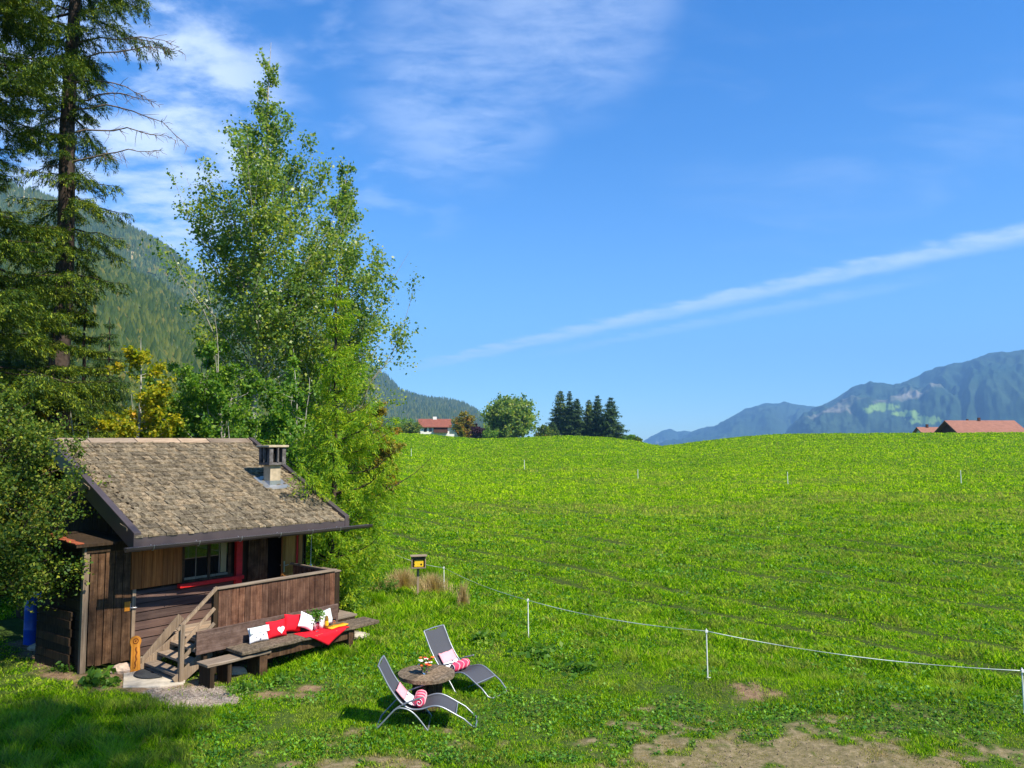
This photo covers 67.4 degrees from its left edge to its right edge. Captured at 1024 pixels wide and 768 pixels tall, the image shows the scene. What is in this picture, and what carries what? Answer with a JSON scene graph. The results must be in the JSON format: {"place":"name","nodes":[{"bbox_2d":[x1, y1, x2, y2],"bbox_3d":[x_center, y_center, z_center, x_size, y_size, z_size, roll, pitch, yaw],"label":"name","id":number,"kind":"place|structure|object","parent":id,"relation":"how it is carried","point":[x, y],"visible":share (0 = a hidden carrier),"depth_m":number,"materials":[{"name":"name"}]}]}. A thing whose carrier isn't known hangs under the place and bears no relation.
{"place":"outdoors","nodes":[
{"label":"outdoors","id":0,"kind":"place"},
{"bbox_2d":[4,188,207,300],"bbox_3d":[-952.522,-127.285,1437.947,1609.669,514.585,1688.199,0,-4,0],"label":"mountain","id":1,"kind":"structure","parent":0,"point":[157,278],"depth_m":1363.28,"materials":[{"name":"green plant"}]},
{"bbox_2d":[0,178,357,400],"bbox_3d":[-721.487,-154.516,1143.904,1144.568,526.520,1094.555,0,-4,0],"label":"forest","id":2,"kind":"object","parent":1,"relation":"on","point":[93,226],"visible":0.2,"depth_m":1392.88,"materials":[{"name":"green plant"}]},
{"bbox_2d":[322,567,340,612],"bbox_3d":[-4.136,4.527,16.791,0.640,0.915,0.480,-3,-5,39],"label":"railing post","id":3,"kind":"object","parent":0,"point":[337,584],"visible":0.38,"depth_m":16.73,"materials":[{"name":"wood"}]},
{"bbox_2d":[0,432,1023,767],"bbox_3d":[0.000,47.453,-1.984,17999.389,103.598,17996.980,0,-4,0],"label":"ground","id":4,"kind":"structure","parent":0,"point":[12,628],"depth_m":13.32,"materials":[{"name":"green plant"}]},
{"bbox_2d":[10,378,47,461],"bbox_3d":[-14.668,2.756,23.346,1.574,6.515,1.263,4,-6,-43],"label":"maple tree","id":5,"kind":"object","parent":4,"relation":"on","point":[39,414],"visible":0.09,"depth_m":23.39,"materials":[{"name":"green plant"}]},
{"bbox_2d":[27,643,34,650],"bbox_3d":[-9.689,5.404,15.740,0.421,0.233,0.327,0,-4,0],"label":"stone","id":6,"kind":"object","parent":4,"relation":"on","point":[31,647],"visible":0.21,"depth_m":15.61,"materials":[{"name":"grey stone"}]},
{"bbox_2d":[23,593,40,644],"bbox_3d":[-10.110,4.914,16.181,0.316,1.115,0.316,0,-4,0],"label":"blue drum","id":7,"kind":"object","parent":4,"relation":"on","point":[29,631],"visible":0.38,"depth_m":16.05,"materials":[{"name":"plastic"}]},
{"bbox_2d":[0,244,77,443],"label":"spruce tree","id":8,"kind":"object","parent":4,"relation":"on","point":[20,361],"visible":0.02,"depth_m":28.53,"materials":[{"name":"green plant"}]},
{"bbox_2d":[0,372,116,616],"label":"hawthorn hedge","id":9,"kind":"object","parent":4,"relation":"on","point":[27,577],"visible":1,"depth_m":14.24,"materials":[{"name":"green plant"}]},
{"bbox_2d":[0,273,117,590],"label":"spruce tree","id":10,"kind":"object","parent":4,"relation":"on","point":[61,371],"visible":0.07,"depth_m":23.51,"materials":[{"name":"green plant"}]},
{"bbox_2d":[49,660,76,672],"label":"leafy weed","id":11,"kind":"object","parent":4,"relation":"on","point":[61,668],"visible":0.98,"depth_m":14.19,"materials":[{"name":"green plant"}]},
{"bbox_2d":[0,0,130,511],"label":"spruce tree","id":12,"kind":"object","parent":4,"relation":"on","point":[23,82],"visible":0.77,"depth_m":21.80,"materials":[{"name":"green plant"}]},
{"bbox_2d":[0,0,188,436],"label":"spruce tree","id":13,"kind":"object","parent":4,"relation":"on","point":[68,180],"visible":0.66,"depth_m":25.58,"materials":[{"name":"green plant"}]},
{"bbox_2d":[69,296,124,437],"bbox_3d":[-14.624,1.865,25.643,4.540,9.995,4.373,-3,-5,36],"label":"spruce tree","id":14,"kind":"object","parent":4,"relation":"on","point":[89,340],"visible":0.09,"depth_m":26.14,"materials":[{"name":"green plant"}]},
{"bbox_2d":[77,665,116,689],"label":"leafy weed","id":15,"kind":"object","parent":4,"relation":"on","point":[87,680],"visible":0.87,"depth_m":13.35,"materials":[{"name":"green plant"}]},
{"bbox_2d":[76,317,135,438],"bbox_3d":[-20.112,1.974,37.763,5.001,10.732,5.270,0,-4,0],"label":"spruce tree","id":16,"kind":"object","parent":4,"relation":"on","point":[102,363],"visible":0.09,"depth_m":38.21,"materials":[{"name":"green plant"}]},
{"bbox_2d":[97,671,121,688],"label":"leafy weed","id":17,"kind":"object","parent":4,"relation":"on","point":[110,682],"visible":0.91,"depth_m":13.32,"materials":[{"name":"green plant"}]},
{"bbox_2d":[110,662,129,674],"bbox_3d":[-7.173,5.264,14.154,0.382,0.251,0.314,0,-4,0],"label":"stone","id":18,"kind":"object","parent":4,"relation":"on","point":[122,668],"visible":0.63,"depth_m":14.05,"materials":[{"name":"beige stone"}]},
{"bbox_2d":[85,394,178,437],"bbox_3d":[-13.941,3.312,29.122,4.288,5.794,4.824,0,-4,0],"label":"hazel bush","id":19,"kind":"object","parent":4,"relation":"on","point":[175,433],"depth_m":28.80,"materials":[{"name":"green plant"}]},
{"bbox_2d":[92,344,188,437],"bbox_3d":[-12.603,2.268,25.866,3.515,7.709,3.365,2,-5,-21],"label":"maple tree","id":20,"kind":"object","parent":4,"relation":"on","point":[153,393],"visible":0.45,"depth_m":25.91,"materials":[{"name":"yellow plant"}]},
{"bbox_2d":[123,667,184,688],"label":"concrete slab","id":21,"kind":"structure","parent":4,"relation":"on","point":[130,680],"depth_m":13.53,"materials":[{"name":"grey concrete"}]},
{"bbox_2d":[129,636,140,671],"bbox_3d":[-6.952,4.975,14.177,0.198,0.629,0.060,4,-10,-42],"label":"carved board","id":22,"kind":"object","parent":21,"relation":"on","point":[135,642],"visible":1,"depth_m":14.16,"materials":[{"name":"orange wood"}]},
{"bbox_2d":[134,668,162,678],"bbox_3d":[-6.629,5.250,13.870,0.694,0.031,0.322,-3,-5,39],"label":"door mat","id":23,"kind":"object","parent":21,"relation":"on","point":[144,673],"depth_m":13.86,"materials":[{"name":"rubber"}]},
{"bbox_2d":[6,437,372,681],"bbox_3d":[-8.155,3.466,17.856,8.939,4.448,5.763,-3,-5,39],"label":"wooden hut","id":24,"kind":"object","parent":4,"relation":"on","point":[180,542],"visible":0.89,"depth_m":15.58,"materials":[{"name":"brown wood"}]},
{"bbox_2d":[86,550,136,665],"bbox_3d":[-7.556,4.171,14.558,0.102,2.242,0.855,-3,-5,39],"label":"plank door","id":25,"kind":"structure","parent":24,"relation":"in","point":[113,645],"depth_m":14.51,"materials":[{"name":"wood"}]},
{"bbox_2d":[181,542,233,583],"bbox_3d":[-6.348,3.643,16.055,0.061,0.890,1.150,-3,-5,39],"label":"window","id":26,"kind":"structure","parent":24,"relation":"in","point":[208,561],"depth_m":16.01,"materials":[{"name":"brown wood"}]},
{"bbox_2d":[267,537,281,578],"bbox_3d":[-5.236,4.036,17.434,0.026,1.950,0.690,-3,-5,39],"label":"doorway","id":27,"kind":"structure","parent":24,"relation":"in","point":[274,544],"depth_m":17.29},
{"bbox_2d":[280,535,296,576],"bbox_3d":[-5.046,4.060,17.357,0.158,1.850,0.640,-1,-4,11],"label":"door","id":28,"kind":"structure","parent":24,"relation":"in","point":[288,545],"depth_m":17.26,"materials":[{"name":"wood"}]},
{"bbox_2d":[142,685,246,710],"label":"gravel","id":29,"kind":"structure","parent":4,"relation":"on","point":[215,688],"depth_m":12.89,"materials":[{"name":"grey gravel"}]},
{"bbox_2d":[134,338,262,434],"bbox_3d":[-12.800,2.159,30.955,5.358,8.276,4.961,3,-5,-35],"label":"hazel bush","id":30,"kind":"object","parent":4,"relation":"on","point":[207,364],"visible":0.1,"depth_m":30.52,"materials":[{"name":"green plant"}]},
{"bbox_2d":[152,320,269,444],"bbox_3d":[-10.535,1.880,27.736,4.995,8.720,4.529,0,-4,0],"label":"willow bush","id":31,"kind":"object","parent":4,"relation":"on","point":[207,392],"visible":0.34,"depth_m":27.46,"materials":[{"name":"green plant"}]},
{"bbox_2d":[232,666,246,674],"bbox_3d":[-5.106,5.303,14.143,0.472,0.203,0.237,0,-4,0],"label":"stone","id":32,"kind":"object","parent":4,"relation":"on","point":[238,670],"visible":0.45,"depth_m":14.08,"materials":[{"name":"grey stone"}]},
{"bbox_2d":[217,406,268,444],"bbox_3d":[-8.540,3.422,24.091,2.537,5.411,2.884,0,-4,0],"label":"willow bush","id":33,"kind":"object","parent":4,"relation":"on","point":[227,415],"visible":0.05,"depth_m":24.00,"materials":[{"name":"green plant"}]},
{"bbox_2d":[226,678,263,695],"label":"dock plant","id":34,"kind":"object","parent":4,"relation":"on","point":[245,685],"visible":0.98,"depth_m":13.05,"materials":[{"name":"green plant"}]},
{"bbox_2d":[139,47,356,436],"bbox_3d":[-10.033,-3.860,30.413,7.599,20.502,8.011,0,-4,0],"label":"aspen tree","id":35,"kind":"object","parent":4,"relation":"on","point":[253,272],"visible":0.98,"depth_m":29.59,"materials":[{"name":"green plant"}]},
{"bbox_2d":[261,669,291,685],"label":"dock plant","id":36,"kind":"object","parent":4,"relation":"on","point":[279,679],"visible":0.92,"depth_m":13.57,"materials":[{"name":"green plant"}]},
{"bbox_2d":[253,666,304,685],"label":"green grass tuft","id":37,"kind":"object","parent":4,"relation":"on","point":[272,673],"visible":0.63,"depth_m":13.83,"materials":[{"name":"green plant"}]},
{"bbox_2d":[195,604,378,688],"bbox_3d":[-4.242,4.962,14.830,0.728,0.941,3.800,-3,-5,39],"label":"wooden bench","id":38,"kind":"object","parent":4,"relation":"on","point":[234,640],"visible":0.71,"depth_m":14.10,"materials":[{"name":"brown wood"}]},
{"bbox_2d":[248,625,269,643],"bbox_3d":[-4.739,4.670,14.352,0.191,0.282,0.400,-3,-5,39],"label":"cushion","id":39,"kind":"object","parent":38,"relation":"on","point":[257,634],"visible":1,"depth_m":14.29,"materials":[{"name":"white fabric"}]},
{"bbox_2d":[265,618,286,638],"bbox_3d":[-4.500,4.680,14.674,0.209,0.310,0.420,-3,-5,39],"label":"cushion","id":40,"kind":"object","parent":38,"relation":"on","point":[277,628],"visible":0.98,"depth_m":14.62,"materials":[{"name":"red fabric"}]},
{"bbox_2d":[284,614,300,631],"bbox_3d":[-4.287,4.666,14.993,0.168,0.384,0.432,-3,-5,39],"label":"cushion","id":41,"kind":"object","parent":38,"relation":"on","point":[291,622],"visible":0.98,"depth_m":14.93,"materials":[{"name":"red fabric"}]},
{"bbox_2d":[298,611,314,630],"bbox_3d":[-4.034,4.665,15.096,0.190,0.402,0.441,-3,-5,39],"label":"cushion","id":42,"kind":"object","parent":38,"relation":"on","point":[305,622],"visible":1,"depth_m":15.04,"materials":[{"name":"white fabric"}]},
{"bbox_2d":[294,626,347,645],"bbox_3d":[-3.751,4.998,15.168,0.432,0.264,1.051,-3,-5,39],"label":"tablecloth","id":43,"kind":"object","parent":38,"relation":"on","point":[328,637],"visible":0.98,"depth_m":15.03,"materials":[{"name":"red fabric"}]},
{"bbox_2d":[306,608,327,629],"bbox_3d":[-3.920,4.659,15.237,0.465,0.416,0.513,-3,-5,39],"label":"herb pot","id":44,"kind":"object","parent":43,"relation":"on","point":[317,615],"visible":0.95,"depth_m":15.24,"materials":[{"name":"green ceramic"}]},
{"bbox_2d":[318,616,324,628],"bbox_3d":[-3.817,4.747,15.362,0.120,0.260,0.139,0,-4,3],"label":"white vase","id":45,"kind":"object","parent":43,"relation":"on","point":[321,623],"visible":0.91,"depth_m":15.31,"materials":[{"name":"ceramic"}]},
{"bbox_2d":[325,612,328,628],"bbox_3d":[-3.702,4.717,15.337,0.078,0.316,0.079,-3,-5,39],"label":"wine bottle","id":46,"kind":"object","parent":43,"relation":"on","point":[326,622],"visible":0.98,"depth_m":15.30,"materials":[{"name":"yellow glass"}]},
{"bbox_2d":[328,622,347,628],"bbox_3d":[-3.527,4.873,15.479,0.199,0.024,0.482,-3,-5,34],"label":"napkin","id":47,"kind":"object","parent":43,"relation":"on","point":[336,625],"visible":1,"depth_m":15.46,"materials":[{"name":"yellow fabric"}]},
{"bbox_2d":[319,608,332,624],"bbox_3d":[-3.790,4.740,15.591,0.160,0.325,0.360,-3,-5,39],"label":"cushion","id":48,"kind":"object","parent":38,"relation":"on","point":[329,615],"visible":0.42,"depth_m":15.62,"materials":[{"name":"grey fabric"}]},
{"bbox_2d":[248,349,352,556],"bbox_3d":[-6.922,2.517,24.693,3.643,7.329,3.948,0,-4,0],"label":"willow bush","id":49,"kind":"object","parent":4,"relation":"on","point":[284,423],"visible":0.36,"depth_m":24.35,"materials":[{"name":"green plant"}]},
{"bbox_2d":[326,644,353,658],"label":"green grass tuft","id":50,"kind":"object","parent":4,"relation":"on","point":[343,649],"visible":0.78,"depth_m":15.06,"materials":[{"name":"green plant"}]},
{"bbox_2d":[258,156,426,451],"bbox_3d":[-7.876,-1.742,32.676,8.301,16.329,8.159,0,-4,0],"label":"aspen tree","id":51,"kind":"object","parent":4,"relation":"on","point":[350,254],"visible":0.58,"depth_m":32.52,"materials":[{"name":"green plant"}]},
{"bbox_2d":[260,270,439,609],"bbox_3d":[-4.626,1.645,19.800,4.872,9.150,4.743,-3,-5,37],"label":"larch tree","id":52,"kind":"object","parent":4,"relation":"on","point":[348,564],"visible":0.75,"depth_m":19.21,"materials":[{"name":"green plant"}]},
{"bbox_2d":[339,588,373,611],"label":"leafy weed","id":53,"kind":"object","parent":4,"relation":"on","point":[354,606],"visible":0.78,"depth_m":18.82,"materials":[{"name":"green plant"}]},
{"bbox_2d":[341,573,373,593],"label":"leafy weed","id":54,"kind":"object","parent":4,"relation":"on","point":[364,583],"visible":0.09,"depth_m":20.88,"materials":[{"name":"green plant"}]},
{"bbox_2d":[355,632,369,637],"bbox_3d":[-3.382,5.522,16.866,0.586,0.124,0.560,0,-4,0],"label":"stone","id":55,"kind":"object","parent":4,"relation":"on","point":[357,634],"visible":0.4,"depth_m":16.75,"materials":[{"name":"stone"}]},
{"bbox_2d":[341,383,406,500],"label":"autumn bush","id":56,"kind":"object","parent":4,"relation":"on","point":[383,454],"visible":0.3,"depth_m":43.51,"materials":[{"name":"green plant"}]},
{"bbox_2d":[358,591,400,608],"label":"green grass tuft","id":57,"kind":"object","parent":4,"relation":"on","point":[376,599],"visible":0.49,"depth_m":19.42,"materials":[{"name":"green plant"}]},
{"bbox_2d":[369,571,398,592],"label":"flowering weed","id":58,"kind":"object","parent":4,"relation":"on","point":[384,587],"visible":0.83,"depth_m":21.12,"materials":[{"name":"green plant"}]},
{"bbox_2d":[375,566,423,589],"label":"dry grass tuft","id":59,"kind":"object","parent":4,"relation":"on","point":[406,577],"visible":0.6,"depth_m":21.75,"materials":[{"name":"plant"}]},
{"bbox_2d":[383,416,415,432],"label":"bush","id":60,"kind":"object","parent":4,"relation":"on","point":[402,422],"visible":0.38,"depth_m":245.14,"materials":[{"name":"green plant"}]},
{"bbox_2d":[401,420,424,433],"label":"bush","id":61,"kind":"object","parent":4,"relation":"on","point":[411,428],"visible":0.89,"depth_m":225.82,"materials":[{"name":"green plant"}]},
{"bbox_2d":[410,554,426,593],"bbox_3d":[-2.490,5.189,20.400,0.440,1.276,0.260,1,-4,-12],"label":"fence charger","id":62,"kind":"object","parent":4,"relation":"on","point":[418,561],"visible":0.99,"depth_m":20.41,"materials":[{"name":"yellow plastic"}]},
{"bbox_2d":[389,562,460,581],"bbox_3d":[-2.674,5.584,22.895,2.385,0.699,2.332,0,-4,0],"label":"green grass tuft","id":63,"kind":"object","parent":4,"relation":"on","point":[429,570],"visible":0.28,"depth_m":22.82,"materials":[{"name":"green plant"}]},
{"bbox_2d":[374,655,476,730],"bbox_3d":[-1.274,4.643,11.604,1.505,0.951,0.645,0,-4,-1],"label":"sun lounger","id":64,"kind":"object","parent":4,"relation":"on","point":[446,702],"visible":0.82,"depth_m":11.55,"materials":[{"name":"grey fabric"}]},
{"bbox_2d":[396,682,415,705],"bbox_3d":[-1.572,4.683,11.596,0.322,0.267,0.400,0,-4,-1],"label":"cushion","id":65,"kind":"object","parent":64,"relation":"on","point":[404,693],"visible":0.82,"depth_m":11.59,"materials":[{"name":"pink fabric"}]},
{"bbox_2d":[413,689,426,706],"bbox_3d":[-1.383,4.741,11.594,0.180,0.180,0.439,0,-4,-1],"label":"rolled towel","id":66,"kind":"object","parent":64,"relation":"on","point":[418,694],"visible":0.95,"depth_m":11.46,"materials":[{"name":"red fabric"}]},
{"bbox_2d":[398,664,454,714],"bbox_3d":[-1.368,4.904,12.254,0.898,0.592,0.900,0,-4,0],"label":"round table","id":67,"kind":"object","parent":4,"relation":"on","point":[434,678],"visible":0.6,"depth_m":12.13,"materials":[{"name":"brown stone"}]},
{"bbox_2d":[416,656,433,674],"bbox_3d":[-1.383,4.454,12.217,0.272,0.298,0.236,3,-5,-39],"label":"flower vase","id":68,"kind":"object","parent":67,"relation":"on","point":[424,665],"visible":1,"depth_m":12.18,"materials":[{"name":"multicoloured glass"}]},
{"bbox_2d":[409,571,458,595],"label":"dry grass tuft","id":69,"kind":"object","parent":4,"relation":"on","point":[433,583],"visible":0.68,"depth_m":21.16,"materials":[{"name":"plant"}]},
{"bbox_2d":[418,417,453,435],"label":"chalet","id":70,"kind":"object","parent":4,"relation":"on","point":[435,425],"visible":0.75,"depth_m":239.56,"materials":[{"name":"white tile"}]},
{"bbox_2d":[455,579,470,605],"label":"dry grass tuft","id":71,"kind":"object","parent":4,"relation":"on","point":[462,595],"visible":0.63,"depth_m":19.49,"materials":[{"name":"plant"}]},
{"bbox_2d":[450,411,477,437],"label":"tree","id":72,"kind":"object","parent":4,"relation":"on","point":[461,427],"visible":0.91,"depth_m":212.81,"materials":[{"name":"orange plant"}]},
{"bbox_2d":[423,624,506,698],"bbox_3d":[-0.816,4.804,13.357,1.505,0.951,0.645,-3,-5,34],"label":"sun lounger","id":73,"kind":"object","parent":4,"relation":"on","point":[438,640],"visible":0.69,"depth_m":13.50,"materials":[{"name":"grey metal"}]},
{"bbox_2d":[438,649,457,666],"bbox_3d":[-1.063,4.857,13.520,0.322,0.266,0.400,-3,-5,34],"label":"cushion","id":74,"kind":"object","parent":73,"relation":"on","point":[447,657],"visible":0.48,"depth_m":13.56,"materials":[{"name":"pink fabric"}]},
{"bbox_2d":[450,658,469,671],"bbox_3d":[-0.906,4.907,13.410,0.180,0.181,0.439,-3,-5,34],"label":"rolled towel","id":75,"kind":"object","parent":73,"relation":"on","point":[458,665],"visible":0.91,"depth_m":13.34,"materials":[{"name":"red fabric"}]},
{"bbox_2d":[469,423,490,438],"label":"copper bush","id":76,"kind":"object","parent":4,"relation":"on","point":[476,432],"visible":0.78,"depth_m":203.70,"materials":[{"name":"purple plant"}]},
{"bbox_2d":[458,627,506,647],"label":"dock plant","id":77,"kind":"object","parent":4,"relation":"on","point":[478,636],"visible":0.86,"depth_m":16.20,"materials":[{"name":"green plant"}]},
{"bbox_2d":[5,639,977,767],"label":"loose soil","id":78,"kind":"structure","parent":4,"relation":"on","point":[605,741],"depth_m":10.84,"materials":[{"name":"soil"}]},
{"bbox_2d":[482,427,502,437],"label":"bush","id":79,"kind":"object","parent":4,"relation":"on","point":[488,433],"visible":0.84,"depth_m":198.71,"materials":[{"name":"green plant"}]},
{"bbox_2d":[476,392,540,437],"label":"round tree","id":80,"kind":"object","parent":4,"relation":"on","point":[509,416],"visible":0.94,"depth_m":211.50,"materials":[{"name":"green plant"}]},
{"bbox_2d":[0,429,1023,701],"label":"grass","id":81,"kind":"structure","parent":4,"relation":"on","point":[420,609],"depth_m":27.60,"materials":[{"name":"green plant"}]},
{"bbox_2d":[506,634,566,665],"bbox_3d":[0.458,5.341,15.299,1.001,0.524,1.513,-2,-5,23],"label":"dock plant","id":82,"kind":"object","parent":4,"relation":"on","point":[543,651],"visible":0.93,"depth_m":15.22,"materials":[{"name":"green plant"}]},
{"bbox_2d":[533,424,555,436],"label":"bush","id":83,"kind":"object","parent":4,"relation":"on","point":[544,430],"visible":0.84,"depth_m":232.90,"materials":[{"name":"green plant"}]},
{"bbox_2d":[548,421,559,435],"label":"conifer tree","id":84,"kind":"object","parent":4,"relation":"on","point":[552,426],"visible":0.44,"depth_m":253.43,"materials":[{"name":"green plant"}]},
{"bbox_2d":[545,391,566,434],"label":"conifer tree","id":85,"kind":"object","parent":4,"relation":"on","point":[557,413],"visible":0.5,"depth_m":268.43,"materials":[{"name":"green plant"}]},
{"bbox_2d":[559,390,576,434],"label":"conifer tree","id":86,"kind":"object","parent":4,"relation":"on","point":[567,410],"visible":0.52,"depth_m":263.61,"materials":[{"name":"green plant"}]},
{"bbox_2d":[560,399,589,435],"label":"conifer tree","id":87,"kind":"object","parent":4,"relation":"on","point":[575,421],"visible":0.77,"depth_m":259.68,"materials":[{"name":"green plant"}]},
{"bbox_2d":[543,655,614,679],"bbox_3d":[1.189,5.299,14.323,1.343,0.479,1.093,4,-6,-40],"label":"dock plant","id":88,"kind":"object","parent":4,"relation":"on","point":[583,667],"visible":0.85,"depth_m":14.27,"materials":[{"name":"green plant"}]},
{"bbox_2d":[583,400,592,431],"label":"conifer tree","id":89,"kind":"object","parent":4,"relation":"on","point":[588,409],"visible":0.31,"depth_m":265.91,"materials":[{"name":"green plant"}]},
{"bbox_2d":[584,395,610,436],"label":"conifer tree","id":90,"kind":"object","parent":4,"relation":"on","point":[596,413],"visible":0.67,"depth_m":257.28,"materials":[{"name":"green plant"}]},
{"bbox_2d":[592,398,629,438],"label":"conifer tree","id":91,"kind":"object","parent":4,"relation":"on","point":[609,425],"visible":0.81,"depth_m":251.56,"materials":[{"name":"green plant"}]},
{"bbox_2d":[622,434,636,439],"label":"bush","id":92,"kind":"object","parent":4,"relation":"on","point":[629,437],"visible":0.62,"depth_m":201.50,"materials":[{"name":"green plant"}]},
{"bbox_2d":[705,629,710,678],"bbox_3d":[3.449,4.816,13.515,0.082,0.994,0.042,0,-4,0],"label":"fence post","id":93,"kind":"object","parent":4,"relation":"on","point":[706,632],"visible":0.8,"depth_m":13.52,"materials":[{"name":"white plastic"}]},
{"bbox_2d":[529,600,703,630],"bbox_3d":[1.887,4.533,15.040,4.320,0.147,0.006,-4,-6,44],"label":"fence tape","id":94,"kind":"object","parent":93,"relation":"attached to","point":[619,620],"visible":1,"depth_m":14.80,"materials":[{"name":"white plastic"}]},
{"bbox_2d":[708,631,1020,670],"bbox_3d":[5.607,4.386,12.618,4.722,0.208,0.007,-2,-5,23],"label":"fence tape","id":95,"kind":"object","parent":93,"relation":"attached to","point":[868,658],"visible":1,"depth_m":12.51,"materials":[{"name":"white plastic"}]},
{"bbox_2d":[913,424,937,432],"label":"barn","id":96,"kind":"structure","parent":4,"relation":"on","point":[927,429],"depth_m":161.78,"materials":[{"name":"red tile"}]},
{"bbox_2d":[935,418,1023,432],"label":"farmhouse","id":97,"kind":"object","parent":4,"relation":"on","point":[968,426],"visible":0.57,"depth_m":147.57,"materials":[{"name":"red tile"}]},
{"bbox_2d":[1021,668,1023,712],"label":"fence post","id":98,"kind":"object","parent":4,"relation":"on","point":[1022,670],"visible":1,"depth_m":11.70,"materials":[{"name":"white plastic"}]},
{"bbox_2d":[0,0,1023,441],"label":"sky","id":99,"kind":"structure","parent":0,"point":[689,215],"materials":[{"name":"blue"}]},
{"bbox_2d":[643,429,689,443],"bbox_3d":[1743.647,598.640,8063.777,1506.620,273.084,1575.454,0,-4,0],"label":"mountain peak","id":100,"kind":"structure","parent":0,"point":[664,435],"depth_m":8069.69,"materials":[{"name":"blue stone"}]},
{"bbox_2d":[653,402,813,445],"bbox_3d":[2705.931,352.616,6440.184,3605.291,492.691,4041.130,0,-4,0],"label":"mountain","id":101,"kind":"structure","parent":0,"point":[771,418],"depth_m":6109.94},
{"bbox_2d":[786,350,1023,433],"bbox_3d":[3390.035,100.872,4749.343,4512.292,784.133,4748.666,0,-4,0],"label":"mountain","id":102,"kind":"structure","parent":0,"point":[989,386],"depth_m":4076.78,"materials":[{"name":"blue stone"}]},
{"bbox_3d":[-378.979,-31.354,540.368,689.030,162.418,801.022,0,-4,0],"label":"near wooded hill","id":103,"kind":"structure","parent":0,"visible":0},
{"bbox_2d":[0,234,384,430],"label":"forest","id":104,"kind":"object","parent":103,"relation":"on","point":[145,314],"visible":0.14,"depth_m":396.52,"materials":[{"name":"green plant"}]},
{"bbox_3d":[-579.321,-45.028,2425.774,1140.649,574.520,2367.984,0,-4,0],"label":"far wooded hill","id":105,"kind":"structure","parent":0,"visible":0},
{"bbox_2d":[301,327,487,436],"bbox_3d":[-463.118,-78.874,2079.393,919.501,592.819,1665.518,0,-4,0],"label":"forest","id":106,"kind":"object","parent":105,"relation":"on","point":[424,407],"visible":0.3,"depth_m":2115.36,"materials":[{"name":"green plant"}]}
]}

